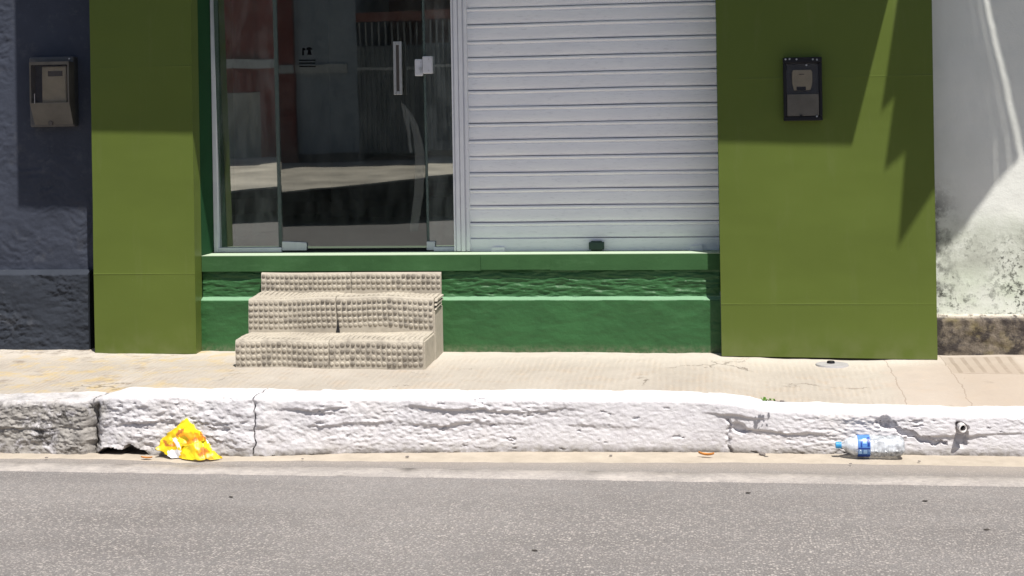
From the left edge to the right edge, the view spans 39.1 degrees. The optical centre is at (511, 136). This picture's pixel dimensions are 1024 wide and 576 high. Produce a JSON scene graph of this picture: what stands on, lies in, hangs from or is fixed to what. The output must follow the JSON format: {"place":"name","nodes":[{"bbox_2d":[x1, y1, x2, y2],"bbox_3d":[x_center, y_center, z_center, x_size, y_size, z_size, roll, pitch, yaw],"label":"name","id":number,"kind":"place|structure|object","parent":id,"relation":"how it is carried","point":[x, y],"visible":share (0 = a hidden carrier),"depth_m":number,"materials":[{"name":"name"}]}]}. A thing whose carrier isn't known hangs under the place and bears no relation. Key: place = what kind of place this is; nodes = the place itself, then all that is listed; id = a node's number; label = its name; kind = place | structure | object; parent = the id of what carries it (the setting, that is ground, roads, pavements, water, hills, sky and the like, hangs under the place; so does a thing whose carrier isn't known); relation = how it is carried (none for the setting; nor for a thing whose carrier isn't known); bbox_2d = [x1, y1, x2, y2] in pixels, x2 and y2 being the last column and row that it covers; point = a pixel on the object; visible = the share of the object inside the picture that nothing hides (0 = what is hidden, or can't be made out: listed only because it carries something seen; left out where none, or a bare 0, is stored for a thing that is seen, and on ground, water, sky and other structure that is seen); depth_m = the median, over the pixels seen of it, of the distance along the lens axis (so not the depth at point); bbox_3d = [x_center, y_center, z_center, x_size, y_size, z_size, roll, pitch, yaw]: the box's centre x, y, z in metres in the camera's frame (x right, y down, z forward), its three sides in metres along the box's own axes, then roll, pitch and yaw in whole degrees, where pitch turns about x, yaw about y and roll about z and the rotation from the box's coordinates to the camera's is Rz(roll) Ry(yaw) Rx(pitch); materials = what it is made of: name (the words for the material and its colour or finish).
{"place":"outdoors","nodes":[
{"label":"outdoors","id":0,"kind":"place"},
{"bbox_2d":[0,449,1023,575],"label":"road","id":1,"kind":"structure","parent":0,"point":[96,524],"depth_m":5.59,"materials":[{"name":"grey asphalt"}]},
{"bbox_2d":[0,391,107,454],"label":"kerb","id":2,"kind":"structure","parent":1,"relation":"on","point":[66,423],"depth_m":6.98,"materials":[{"name":"grey stone"}]},
{"bbox_2d":[94,387,266,456],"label":"kerb","id":3,"kind":"structure","parent":1,"relation":"on","point":[148,419],"depth_m":6.89,"materials":[{"name":"white stone"}]},
{"bbox_2d":[0,462,1023,486],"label":"road line","id":4,"kind":"object","parent":1,"relation":"on","point":[580,475],"visible":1,"depth_m":6.39,"materials":[{"name":"grey paint"}]},
{"bbox_2d":[0,451,1023,466],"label":"sand","id":5,"kind":"structure","parent":1,"relation":"on","point":[641,457],"depth_m":6.70,"materials":[{"name":"beige sand"}]},
{"bbox_2d":[155,418,221,459],"bbox_3d":[-1.526,1.427,6.812,0.327,0.179,0.079,-1,0,22],"label":"snack wrapper","id":6,"kind":"object","parent":5,"relation":"on","point":[186,439],"visible":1,"depth_m":6.81,"materials":[{"name":"yellow plastic"}]},
{"bbox_2d":[698,451,713,455],"bbox_3d":[0.896,1.462,6.657,0.075,0.018,0.018,-1,0,20],"label":"dry leaf","id":7,"kind":"object","parent":5,"relation":"on","point":[703,453],"visible":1,"depth_m":6.65,"materials":[{"name":"orange plant"}]},
{"bbox_2d":[835,434,904,456],"bbox_3d":[1.634,1.412,6.594,0.305,0.101,0.099,-1,0,8],"label":"water bottle","id":8,"kind":"object","parent":5,"relation":"on","point":[862,445],"visible":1,"depth_m":6.57,"materials":[{"name":"clear plastic"}]},
{"bbox_2d":[254,388,1023,456],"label":"kerb","id":9,"kind":"structure","parent":1,"relation":"on","point":[291,422],"depth_m":6.82,"materials":[{"name":"white stone"}]},
{"bbox_2d":[956,422,966,432],"bbox_3d":[2.060,1.329,6.619,0.038,0.038,0.118,-1,0,8],"label":"drain pipe","id":10,"kind":"object","parent":9,"relation":"attached to","point":[961,427],"visible":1,"depth_m":6.59,"materials":[{"name":"white plastic"}]},
{"bbox_2d":[0,348,1023,406],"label":"pavement","id":11,"kind":"structure","parent":0,"point":[968,380],"depth_m":7.41,"materials":[{"name":"beige concrete"}]},
{"bbox_2d":[235,272,443,369],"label":"entrance steps","id":12,"kind":"structure","parent":11,"relation":"on","point":[360,320],"depth_m":7.89,"materials":[{"name":"beige tile"}]},
{"bbox_2d":[89,0,937,359],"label":"shop building","id":13,"kind":"structure","parent":11,"relation":"on","point":[633,176],"depth_m":8.19,"materials":[{"name":"green paint"}]},
{"bbox_2d":[277,0,434,250],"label":"glass door","id":14,"kind":"structure","parent":13,"relation":"in","point":[424,65],"depth_m":8.29,"materials":[{"name":"clear glass"}]},
{"bbox_2d":[783,57,822,120],"bbox_3d":[1.553,-0.255,7.710,0.203,0.339,0.043,-1,0,8],"label":"meter box","id":15,"kind":"object","parent":13,"relation":"attached to","point":[802,88],"visible":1,"depth_m":7.70,"materials":[{"name":"black plastic"}]},
{"bbox_2d":[815,360,848,367],"bbox_3d":[1.687,1.196,7.609,0.176,0.022,0.176,-1,0,8],"label":"drain cover","id":16,"kind":"object","parent":11,"relation":"on","point":[831,364],"visible":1,"depth_m":7.58,"materials":[{"name":"white plastic"}]},
{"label":"pavement","id":17,"kind":"structure","parent":0,"visible":0},
{"bbox_2d":[0,0,94,349],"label":"neighbour building","id":18,"kind":"structure","parent":17,"relation":"on","point":[46,255],"depth_m":8.48,"materials":[{"name":"paint"}]},
{"bbox_2d":[29,56,78,126],"bbox_3d":[-2.687,-0.263,8.427,0.284,0.410,0.137,-1,0,8],"label":"meter box","id":19,"kind":"object","parent":18,"relation":"attached to","point":[53,83],"visible":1,"depth_m":8.38,"materials":[{"name":"grey plastic"}]},
{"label":"pavement","id":20,"kind":"structure","parent":0,"visible":0},
{"bbox_2d":[932,0,1023,355],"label":"neighbour building","id":21,"kind":"structure","parent":20,"relation":"on","point":[978,75],"depth_m":7.78,"materials":[{"name":"paint"}]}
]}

